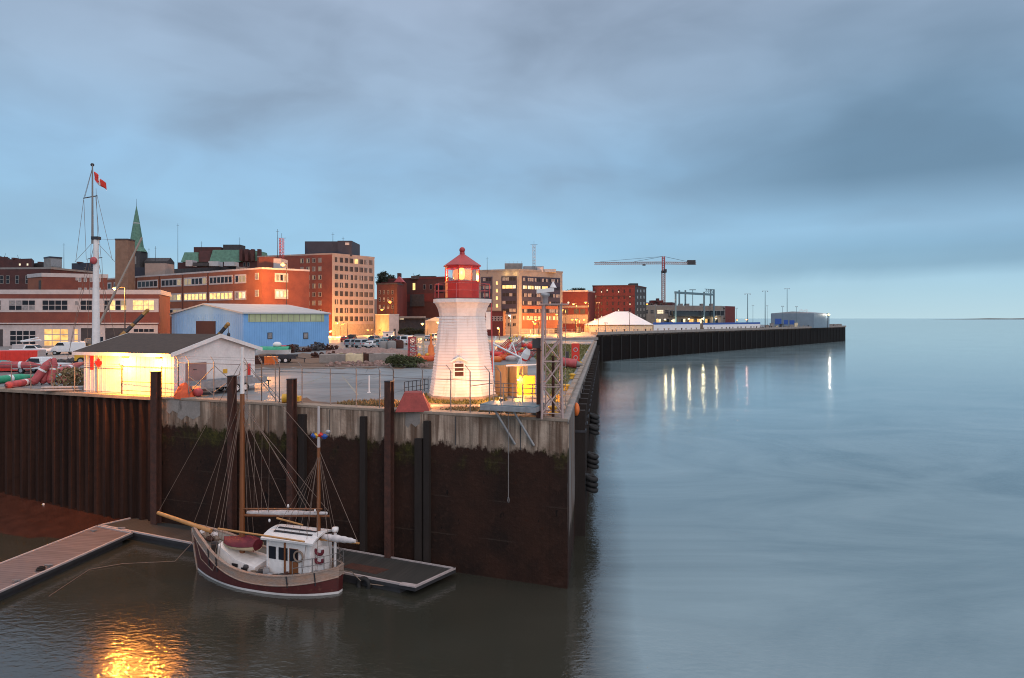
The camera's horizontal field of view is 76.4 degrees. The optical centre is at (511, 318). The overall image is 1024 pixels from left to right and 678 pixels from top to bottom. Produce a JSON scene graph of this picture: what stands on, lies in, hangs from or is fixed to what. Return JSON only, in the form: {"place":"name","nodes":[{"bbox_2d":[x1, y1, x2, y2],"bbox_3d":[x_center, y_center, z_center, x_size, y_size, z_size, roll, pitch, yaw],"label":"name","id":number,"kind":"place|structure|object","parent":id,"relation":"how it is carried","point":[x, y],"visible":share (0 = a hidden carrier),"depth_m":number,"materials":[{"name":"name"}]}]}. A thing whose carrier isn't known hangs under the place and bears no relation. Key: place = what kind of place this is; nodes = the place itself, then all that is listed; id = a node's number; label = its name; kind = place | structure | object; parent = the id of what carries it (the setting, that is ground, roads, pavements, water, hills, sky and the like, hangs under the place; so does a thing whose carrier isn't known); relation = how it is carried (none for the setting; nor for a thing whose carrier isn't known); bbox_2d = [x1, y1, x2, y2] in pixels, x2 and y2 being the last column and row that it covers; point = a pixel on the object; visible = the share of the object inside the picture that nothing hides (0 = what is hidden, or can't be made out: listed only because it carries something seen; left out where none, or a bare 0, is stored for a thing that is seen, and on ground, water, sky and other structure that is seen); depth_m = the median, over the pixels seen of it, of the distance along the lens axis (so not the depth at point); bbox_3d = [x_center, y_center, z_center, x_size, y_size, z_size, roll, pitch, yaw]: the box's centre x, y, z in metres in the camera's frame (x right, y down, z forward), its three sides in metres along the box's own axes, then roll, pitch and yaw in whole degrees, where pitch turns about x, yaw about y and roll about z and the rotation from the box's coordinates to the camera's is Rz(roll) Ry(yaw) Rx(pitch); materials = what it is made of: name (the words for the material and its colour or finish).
{"place":"outdoors","nodes":[
{"label":"outdoors","id":0,"kind":"place"},
{"bbox_2d":[0,267,92,289],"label":"old brick building","id":1,"kind":"structure","parent":0,"point":[13,278],"depth_m":182.72,"materials":[{"name":"brick"}]},
{"bbox_2d":[43,256,61,267],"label":"roof tank house","id":2,"kind":"structure","parent":1,"relation":"on","point":[52,261],"depth_m":259.90,"materials":[{"name":"grey stone"}]},
{"bbox_2d":[0,491,120,538],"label":"mud","id":3,"kind":"structure","parent":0,"point":[26,517],"depth_m":50.79,"materials":[{"name":"soil"}]},
{"bbox_2d":[27,273,107,289],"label":"stair block","id":4,"kind":"structure","parent":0,"point":[53,281],"depth_m":160.11,"materials":[{"name":"orange brick"}]},
{"bbox_2d":[0,290,170,345],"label":"depot building","id":5,"kind":"structure","parent":0,"point":[47,317],"depth_m":139.35,"materials":[{"name":"brick"}]},
{"bbox_2d":[9,300,34,310],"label":"window","id":6,"kind":"structure","parent":5,"relation":"in","point":[14,305],"depth_m":139.01,"materials":[{"name":"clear glass"}]},
{"bbox_2d":[9,330,35,345],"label":"window","id":7,"kind":"structure","parent":5,"relation":"in","point":[15,336],"depth_m":139.01,"materials":[{"name":"black glass"}]},
{"bbox_2d":[42,300,67,310],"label":"window","id":8,"kind":"structure","parent":5,"relation":"in","point":[47,305],"depth_m":139.21,"materials":[{"name":"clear glass"}]},
{"bbox_2d":[44,328,68,345],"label":"window","id":9,"kind":"structure","parent":5,"relation":"in","point":[52,336],"depth_m":139.21,"materials":[{"name":"yellow"}]},
{"bbox_2d":[104,300,126,310],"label":"window","id":10,"kind":"structure","parent":5,"relation":"in","point":[116,305],"depth_m":139.62,"materials":[{"name":"yellow glass"}]},
{"bbox_2d":[132,300,153,310],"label":"window","id":11,"kind":"structure","parent":5,"relation":"in","point":[137,305],"depth_m":139.76,"materials":[{"name":"yellow"}]},
{"bbox_2d":[174,260,245,272],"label":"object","id":12,"kind":"structure","parent":0,"point":[214,265],"depth_m":250.46,"materials":[{"name":"stone"}]},
{"bbox_2d":[257,241,374,335],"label":"office tower","id":13,"kind":"structure","parent":0,"point":[341,281],"depth_m":230.47,"materials":[{"name":"brick"}]},
{"bbox_2d":[255,353,433,368],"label":"earth ground","id":14,"kind":"structure","parent":0,"point":[309,360],"depth_m":84.41,"materials":[{"name":"soil"}]},
{"bbox_2d":[256,342,290,353],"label":"skiff","id":15,"kind":"object","parent":14,"relation":"on","point":[276,348],"visible":0.94,"depth_m":104.83,"materials":[{"name":"green paint"}]},
{"bbox_2d":[263,354,305,362],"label":"boat trailer","id":16,"kind":"object","parent":14,"relation":"on","point":[285,358],"visible":0.9,"depth_m":87.42,"materials":[{"name":"metal"}]},
{"bbox_2d":[319,353,345,362],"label":"concrete block","id":17,"kind":"object","parent":14,"relation":"on","point":[328,358],"depth_m":87.42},
{"bbox_2d":[325,350,428,367],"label":"rubble","id":18,"kind":"object","parent":14,"relation":"on","point":[376,362],"visible":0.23,"depth_m":82.75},
{"bbox_2d":[383,354,426,367],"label":"shrub","id":19,"kind":"object","parent":14,"relation":"on","point":[397,361],"visible":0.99,"depth_m":79.04,"materials":[{"name":"green plant"}]},
{"bbox_2d":[162,395,568,588],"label":"quay wall","id":20,"kind":"structure","parent":0,"point":[481,525],"depth_m":42.18,"materials":[{"name":"concrete"}]},
{"bbox_2d":[175,355,261,399],"bbox_3d":[-21.769,4.396,48.097,8.208,3.147,0.108,0,0,20],"label":"chain link fence","id":21,"kind":"object","parent":20,"relation":"on","point":[213,374],"visible":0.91,"depth_m":48.17,"materials":[{"name":"metal"}]},
{"bbox_2d":[298,414,306,526],"bbox_3d":[-14.421,12.300,44.807,0.550,11.400,0.300,0,0,20],"label":"piling","id":22,"kind":"object","parent":20,"relation":"attached to","point":[302,450],"visible":0.57,"depth_m":44.68,"materials":[{"name":"wood"}]},
{"bbox_2d":[276,362,393,407],"bbox_3d":[-12.311,4.521,44.680,9.603,2.897,0.108,0,0,20],"label":"chain link fence","id":23,"kind":"object","parent":20,"relation":"on","point":[330,379],"visible":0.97,"depth_m":44.69,"materials":[{"name":"metal"}]},
{"bbox_2d":[360,416,366,551],"bbox_3d":[-9.835,12.250,43.150,0.420,11.500,0.300,0,0,20],"label":"rubbing strip","id":24,"kind":"object","parent":20,"relation":"attached to","point":[363,483],"visible":0.64,"depth_m":43.00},
{"bbox_2d":[414,438,422,561],"bbox_3d":[-5.959,12.850,41.749,0.500,10.300,0.300,0,0,20],"label":"rubbing strip","id":25,"kind":"object","parent":20,"relation":"attached to","point":[418,499],"visible":0.64,"depth_m":41.62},
{"bbox_2d":[423,420,430,562],"bbox_3d":[-5.410,12.275,41.551,0.400,11.450,0.300,0,0,20],"label":"rubbing strip","id":26,"kind":"object","parent":20,"relation":"attached to","point":[426,491],"visible":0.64,"depth_m":41.42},
{"bbox_2d":[389,363,500,413],"bbox_3d":[-4.416,4.471,41.828,8.000,2.997,0.108,0,0,20],"label":"chain link fence","id":27,"kind":"object","parent":20,"relation":"on","point":[450,379],"visible":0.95,"depth_m":41.30,"materials":[{"name":"metal"}]},
{"bbox_2d":[472,383,544,502],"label":"platform","id":28,"kind":"structure","parent":20,"relation":"on","point":[531,408],"depth_m":39.32,"materials":[{"name":"grey metal"}]},
{"bbox_2d":[530,338,541,417],"bbox_3d":[1.492,3.600,39.184,0.800,4.800,0.320,0,0,0],"label":"steel post","id":29,"kind":"object","parent":20,"relation":"on","point":[536,343],"visible":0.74,"depth_m":39.06,"materials":[{"name":"metal"}]},
{"bbox_2d":[536,282,568,418],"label":"lattice tower","id":30,"kind":"structure","parent":20,"relation":"on","point":[544,295],"depth_m":38.79,"materials":[{"name":"grey metal"}]},
{"bbox_2d":[337,398,399,406],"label":"dry grass","id":31,"kind":"structure","parent":0,"point":[370,402],"depth_m":45.34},
{"bbox_2d":[374,299,376,332],"bbox_3d":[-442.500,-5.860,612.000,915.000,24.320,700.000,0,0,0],"label":"building","id":32,"kind":"structure","parent":0,"point":[375,306],"depth_m":439.51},
{"bbox_2d":[130,199,173,266],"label":"church","id":33,"kind":"structure","parent":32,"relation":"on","point":[141,257],"depth_m":423.02,"materials":[{"name":"metal"}]},
{"bbox_2d":[0,325,769,409],"bbox_3d":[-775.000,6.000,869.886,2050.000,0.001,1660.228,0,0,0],"label":"quay ground","id":34,"kind":"structure","parent":0,"point":[318,389],"depth_m":64.84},
{"bbox_2d":[0,374,32,382],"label":"spar buoy","id":35,"kind":"object","parent":34,"relation":"on","point":[5,378],"visible":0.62,"depth_m":60.94,"materials":[{"name":"green paint"}]},
{"bbox_2d":[4,378,29,387],"bbox_3d":[-43.283,5.700,57.715,0.604,0.604,5.390,0,0,-9],"label":"spar buoy","id":36,"kind":"object","parent":34,"relation":"on","point":[18,383],"visible":0.83,"depth_m":56.48,"materials":[{"name":"red plastic"}]},
{"bbox_2d":[0,361,40,368],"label":"spar buoy","id":37,"kind":"object","parent":34,"relation":"on","point":[21,364],"visible":0.84,"depth_m":66.37,"materials":[{"name":"red metal"}]},
{"bbox_2d":[7,258,33,266],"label":"town house","id":38,"kind":"structure","parent":34,"relation":"on","point":[14,262],"depth_m":298.09,"materials":[{"name":"brick"}]},
{"bbox_2d":[0,350,45,370],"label":"cargo container","id":39,"kind":"object","parent":34,"relation":"on","point":[17,355],"visible":0.65,"depth_m":72.78,"materials":[{"name":"metal"}]},
{"bbox_2d":[9,337,52,354],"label":"service truck","id":40,"kind":"object","parent":34,"relation":"on","point":[27,347],"visible":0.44,"depth_m":103.70,"materials":[{"name":"white metal"}]},
{"bbox_2d":[31,358,51,385],"bbox_3d":[-42.294,4.834,58.513,1.609,2.437,0.702,0,0,-40],"label":"spar buoy","id":41,"kind":"object","parent":34,"relation":"on","point":[38,375],"visible":0.89,"depth_m":58.27,"materials":[{"name":"red metal"}]},
{"bbox_2d":[12,357,71,373],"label":"parked truck","id":42,"kind":"object","parent":34,"relation":"on","point":[39,360],"visible":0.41,"depth_m":70.34,"materials":[{"name":"white metal"}]},
{"bbox_2d":[43,367,83,385],"bbox_3d":[-37.557,5.156,56.021,4.992,1.943,2.862,0,0,0],"label":"weed shrub","id":43,"kind":"object","parent":34,"relation":"on","point":[64,373],"visible":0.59,"depth_m":55.78,"materials":[{"name":"green plant"}]},
{"bbox_2d":[50,342,87,354],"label":"parked van","id":44,"kind":"object","parent":34,"relation":"on","point":[58,347],"visible":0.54,"depth_m":106.98,"materials":[{"name":"white metal"}]},
{"bbox_2d":[66,163,114,362],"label":"flag mast","id":45,"kind":"object","parent":34,"relation":"on","point":[95,242],"visible":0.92,"depth_m":74.83,"materials":[{"name":"metal"}]},
{"bbox_2d":[68,237,142,353],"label":"mobile crane","id":46,"kind":"object","parent":34,"relation":"on","point":[89,341],"visible":0.34,"depth_m":115.04,"materials":[{"name":"yellow paint"}]},
{"bbox_2d":[74,309,149,364],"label":"mobile crane","id":47,"kind":"object","parent":34,"relation":"on","point":[78,358],"visible":0.33,"depth_m":84.94,"materials":[{"name":"yellow paint"}]},
{"bbox_2d":[115,239,134,289],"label":"chimney stack","id":48,"kind":"object","parent":34,"relation":"on","point":[124,249],"visible":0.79,"depth_m":215.00,"materials":[{"name":"brick"}]},
{"bbox_2d":[72,333,262,395],"bbox_3d":[-28.985,3.645,55.613,10.175,4.710,10.229,0,0,18],"label":"hut","id":49,"kind":"object","parent":34,"relation":"on","point":[148,353],"visible":0.94,"depth_m":52.14,"materials":[{"name":"white paint"}]},
{"bbox_2d":[185,362,206,391],"bbox_3d":[-25.252,4.725,51.987,0.070,2.350,2.200,0,0,18],"label":"door","id":50,"kind":"structure","parent":49,"relation":"in","point":[201,371],"depth_m":52.02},
{"bbox_2d":[173,383,202,398],"bbox_3d":[-24.704,5.462,49.501,1.441,1.179,1.965,0,0,42],"label":"tarp cover","id":51,"kind":"object","parent":34,"relation":"on","point":[181,391],"visible":0.99,"depth_m":49.05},
{"bbox_2d":[107,257,309,333],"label":"brick office","id":52,"kind":"structure","parent":34,"relation":"on","point":[264,282],"depth_m":195.85,"materials":[{"name":"brick"}]},
{"bbox_2d":[161,278,181,286],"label":"window","id":53,"kind":"structure","parent":52,"relation":"in","point":[174,282],"depth_m":211.29,"materials":[{"name":"clear glass"}]},
{"bbox_2d":[184,276,206,285],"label":"window","id":54,"kind":"structure","parent":52,"relation":"in","point":[191,281],"depth_m":203.59,"materials":[{"name":"grey"}]},
{"bbox_2d":[184,292,206,300],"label":"window","id":55,"kind":"structure","parent":52,"relation":"in","point":[200,296],"depth_m":203.29,"materials":[{"name":"yellow"}]},
{"bbox_2d":[209,275,232,284],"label":"window","id":56,"kind":"structure","parent":52,"relation":"in","point":[223,279],"depth_m":195.84,"materials":[{"name":"clear glass"}]},
{"bbox_2d":[209,291,232,300],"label":"window","id":57,"kind":"structure","parent":52,"relation":"in","point":[226,295],"depth_m":195.84,"materials":[{"name":"yellow"}]},
{"bbox_2d":[177,245,267,268],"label":"mansard building","id":58,"kind":"structure","parent":34,"relation":"on","point":[242,256],"depth_m":293.51,"materials":[{"name":"brick"}]},
{"bbox_2d":[186,375,270,391],"bbox_3d":[-22.901,5.464,53.733,2.090,1.072,7.605,0,0,27],"label":"flatbed trailer","id":59,"kind":"object","parent":34,"relation":"on","point":[218,383],"visible":0.52,"depth_m":52.74,"materials":[{"name":"grey metal"}]},
{"bbox_2d":[169,303,330,349],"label":"warehouse","id":60,"kind":"structure","parent":34,"relation":"on","point":[265,325],"depth_m":129.42,"materials":[{"name":"blue"}]},
{"bbox_2d":[326,347,412,355],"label":"gravel","id":61,"kind":"structure","parent":34,"relation":"on","point":[353,350],"depth_m":106.49,"materials":[{"name":"gravel"}]},
{"bbox_2d":[375,314,398,335],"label":"metal shed","id":62,"kind":"structure","parent":34,"relation":"on","point":[387,322],"depth_m":225.93,"materials":[{"name":"beige metal"}]},
{"bbox_2d":[376,283,402,315],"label":"old town house","id":63,"kind":"structure","parent":34,"relation":"on","point":[387,292],"depth_m":280.29,"materials":[{"name":"brick"}]},
{"bbox_2d":[384,277,406,315],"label":"gabled house","id":64,"kind":"structure","parent":34,"relation":"on","point":[400,280],"depth_m":300.29,"materials":[{"name":"red brick"}]},
{"bbox_2d":[399,316,430,334],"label":"loading shed","id":65,"kind":"structure","parent":34,"relation":"on","point":[414,322],"depth_m":242.44,"materials":[{"name":"stone"}]},
{"bbox_2d":[387,273,455,317],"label":"warehouse","id":66,"kind":"structure","parent":34,"relation":"on","point":[422,294],"depth_m":306.66,"materials":[{"name":"brick"}]},
{"bbox_2d":[425,317,438,334],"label":"shed","id":67,"kind":"structure","parent":34,"relation":"on","point":[431,325],"depth_m":213.42,"materials":[{"name":"grey stone"}]},
{"bbox_2d":[427,247,497,400],"bbox_3d":[-3.800,0.282,49.700,5.063,11.435,5.063,0,0,29],"label":"lighthouse","id":68,"kind":"object","parent":34,"relation":"on","point":[464,325],"visible":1,"depth_m":48.14,"materials":[{"name":"wood"}]},
{"bbox_2d":[450,356,467,377],"bbox_3d":[-3.873,3.555,47.492,1.280,1.570,0.300,0,0,-16],"label":"window","id":69,"kind":"structure","parent":68,"relation":"in","point":[459,372],"depth_m":47.38,"materials":[{"name":"white paint"}]},
{"bbox_2d":[485,311,505,335],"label":"arcade building","id":70,"kind":"structure","parent":34,"relation":"on","point":[498,318],"depth_m":221.76,"materials":[{"name":"red brick"}]},
{"bbox_2d":[495,364,535,396],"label":"plywood shed","id":71,"kind":"structure","parent":34,"relation":"on","point":[518,375],"depth_m":50.43,"materials":[{"name":"yellow wood"}]},
{"bbox_2d":[469,263,562,333],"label":"glass office","id":72,"kind":"structure","parent":34,"relation":"on","point":[514,287],"depth_m":253.60,"materials":[{"name":"concrete"}]},
{"bbox_2d":[562,290,594,331],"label":"brick hall","id":73,"kind":"structure","parent":34,"relation":"on","point":[581,309],"depth_m":289.57,"materials":[{"name":"brick"}]},
{"bbox_2d":[584,311,653,331],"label":"marquee","id":74,"kind":"object","parent":34,"relation":"on","point":[618,320],"visible":0.75,"depth_m":282.44,"materials":[{"name":"white fabric"}]},
{"bbox_2d":[594,256,695,301],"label":"tower crane","id":75,"kind":"object","parent":34,"relation":"on","point":[664,271],"visible":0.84,"depth_m":419.67,"materials":[{"name":"red metal"}]},
{"bbox_2d":[653,322,699,329],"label":"hoarding","id":76,"kind":"object","parent":34,"relation":"on","point":[674,325],"visible":0.82,"depth_m":300.35,"materials":[{"name":"white fabric"}]},
{"bbox_2d":[646,304,723,328],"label":"terminal building","id":77,"kind":"structure","parent":34,"relation":"on","point":[661,312],"depth_m":327.74,"materials":[{"name":"stone"}]},
{"bbox_2d":[672,289,714,322],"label":"boarding gantry","id":78,"kind":"object","parent":34,"relation":"on","point":[675,313],"visible":0.88,"depth_m":324.37,"materials":[{"name":"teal metal"}]},
{"bbox_2d":[723,306,734,322],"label":"terminal annex","id":79,"kind":"object","parent":34,"relation":"on","point":[729,315],"visible":0.41,"depth_m":349.69,"materials":[{"name":"red brick"}]},
{"bbox_2d":[703,322,759,328],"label":"hoarding","id":80,"kind":"object","parent":34,"relation":"on","point":[731,325],"visible":0.75,"depth_m":343.94,"materials":[{"name":"white fabric"}]},
{"bbox_2d":[771,311,828,327],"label":"river shed","id":81,"kind":"structure","parent":34,"relation":"on","point":[815,320],"depth_m":409.14,"materials":[{"name":"metal"}]},
{"bbox_2d":[297,397,551,415],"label":"earth ground","id":82,"kind":"structure","parent":0,"point":[306,400],"depth_m":45.80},
{"bbox_2d":[396,391,430,411],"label":"concrete block","id":83,"kind":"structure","parent":82,"relation":"on","point":[413,401],"depth_m":41.90,"materials":[{"name":"concrete"}]},
{"bbox_2d":[440,405,525,413],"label":"dry grass","id":84,"kind":"structure","parent":82,"relation":"on","point":[466,408],"depth_m":42.37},
{"bbox_2d":[424,392,507,403],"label":"grass","id":85,"kind":"structure","parent":0,"point":[467,401],"depth_m":46.60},
{"bbox_2d":[0,319,1023,677],"bbox_3d":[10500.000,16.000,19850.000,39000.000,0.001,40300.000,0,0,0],"label":"water","id":86,"kind":"structure","parent":0,"point":[850,505],"depth_m":41.47,"materials":[{"name":"liquid"}]},
{"bbox_2d":[0,525,132,600],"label":"floating dock","id":87,"kind":"object","parent":86,"relation":"on","point":[68,552],"visible":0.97,"depth_m":42.23,"materials":[{"name":"grey wood"}]},
{"bbox_2d":[0,387,149,520],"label":"sheet pile wall","id":88,"kind":"structure","parent":86,"relation":"in","point":[87,452],"depth_m":52.33,"materials":[{"name":"metal"}]},
{"bbox_2d":[0,360,121,393],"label":"chain link fence","id":89,"kind":"object","parent":88,"relation":"on","point":[30,365],"visible":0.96,"depth_m":53.43,"materials":[{"name":"metal"}]},
{"bbox_2d":[40,386,83,391],"bbox_3d":[-36.688,5.750,53.280,3.126,0.394,0.664,0,0,-11],"label":"pipe bundle","id":90,"kind":"object","parent":88,"relation":"on","point":[57,388],"visible":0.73,"depth_m":53.05,"materials":[{"name":"grey metal"}]},
{"bbox_2d":[150,371,161,524],"bbox_3d":[-26.790,10.999,48.999,0.560,14.002,0.540,0,0,20],"label":"fender pile","id":91,"kind":"object","parent":86,"relation":"in","point":[155,442],"visible":0.73,"depth_m":48.82,"materials":[{"name":"wood"}]},
{"bbox_2d":[227,375,236,533],"bbox_3d":[-20.014,11.049,46.551,0.400,13.902,0.540,0,0,20],"label":"fender pile","id":92,"kind":"object","parent":86,"relation":"in","point":[232,499],"visible":0.73,"depth_m":46.37,"materials":[{"name":"wood"}]},
{"bbox_2d":[156,347,359,595],"bbox_3d":[-15.691,9.255,39.998,15.204,14.929,3.600,0,0,19],"label":"sailing boat","id":93,"kind":"object","parent":86,"relation":"on","point":[291,560],"visible":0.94,"depth_m":38.46,"materials":[{"name":"wood"}]},
{"bbox_2d":[223,535,263,551],"bbox_3d":[-16.752,13.863,40.320,2.702,0.760,1.778,0,0,0],"label":"dinghy","id":94,"kind":"object","parent":93,"relation":"on","point":[249,543],"visible":0.97,"depth_m":39.85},
{"bbox_2d":[99,518,455,592],"bbox_3d":[-17.226,15.860,44.212,28.449,0.980,3.586,0,0,23],"label":"floating dock","id":95,"kind":"object","parent":86,"relation":"on","point":[396,574],"visible":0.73,"depth_m":41.02,"materials":[{"name":"grey wood"}]},
{"bbox_2d":[286,378,296,524],"bbox_3d":[-15.148,11.074,44.793,0.480,13.852,0.540,0,0,20],"label":"fender pile","id":96,"kind":"object","parent":86,"relation":"in","point":[291,426],"visible":0.68,"depth_m":44.61,"materials":[{"name":"metal"}]},
{"bbox_2d":[384,380,393,557],"bbox_3d":[-7.953,11.024,42.194,0.440,13.952,0.540,0,0,20],"label":"fender pile","id":97,"kind":"object","parent":86,"relation":"in","point":[388,468],"visible":0.73,"depth_m":42.00,"materials":[{"name":"metal"}]},
{"bbox_2d":[591,324,845,361],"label":"wharf","id":98,"kind":"structure","parent":86,"relation":"in","point":[619,345],"depth_m":299.59,"materials":[{"name":"metal"}]},
{"bbox_2d":[0,0,1023,318],"label":"sky","id":99,"kind":"structure","parent":0,"point":[861,159],"materials":[{"name":"blue"}]},
{"bbox_2d":[533,343,590,402],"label":"grass","id":100,"kind":"structure","parent":0,"point":[583,348],"depth_m":90.08,"materials":[{"name":"plant"}]},
{"bbox_2d":[563,351,582,367],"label":"buoy","id":101,"kind":"object","parent":100,"relation":"on","point":[573,363],"visible":0.69,"depth_m":77.41,"materials":[{"name":"red plastic"}]},
{"bbox_2d":[555,336,596,587],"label":"quay wall","id":102,"kind":"structure","parent":0,"point":[575,388],"depth_m":45.89,"materials":[{"name":"concrete"}]},
{"bbox_2d":[546,302,565,409],"bbox_3d":[2.735,2.504,40.678,1.269,6.992,0.116,0,0,0],"label":"signal mast","id":103,"kind":"object","parent":102,"relation":"on","point":[565,361],"visible":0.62,"depth_m":40.66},
{"bbox_2d":[575,410,585,535],"bbox_3d":[5.076,12.400,48.193,0.820,11.200,0.720,0,0,8],"label":"timber fender","id":104,"kind":"object","parent":102,"relation":"attached to","point":[580,430],"visible":0.68,"depth_m":47.90,"materials":[{"name":"wood"}]},
{"bbox_2d":[579,403,587,520],"bbox_3d":[5.587,12.400,51.756,0.820,11.200,0.720,0,0,8],"label":"timber fender","id":105,"kind":"object","parent":102,"relation":"attached to","point":[582,406],"visible":0.29,"depth_m":51.43,"materials":[{"name":"wood"}]},
{"bbox_2d":[578,399,597,492],"bbox_3d":[6.064,9.897,50.953,1.439,7.400,1.200,0,0,43],"label":"tyre stack","id":106,"kind":"object","parent":102,"relation":"hanging from","point":[591,484],"visible":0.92,"depth_m":50.43,"materials":[{"name":"rubber"}]},
{"bbox_2d":[580,392,598,468],"bbox_3d":[6.689,9.482,55.309,1.439,6.570,1.200,0,0,43],"label":"tyre stack","id":107,"kind":"object","parent":102,"relation":"hanging from","point":[592,460],"visible":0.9,"depth_m":54.77,"materials":[{"name":"rubber"}]},
{"bbox_2d":[592,283,646,319],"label":"brick warehouse","id":108,"kind":"structure","parent":0,"point":[630,297],"depth_m":298.48,"materials":[{"name":"brick"}]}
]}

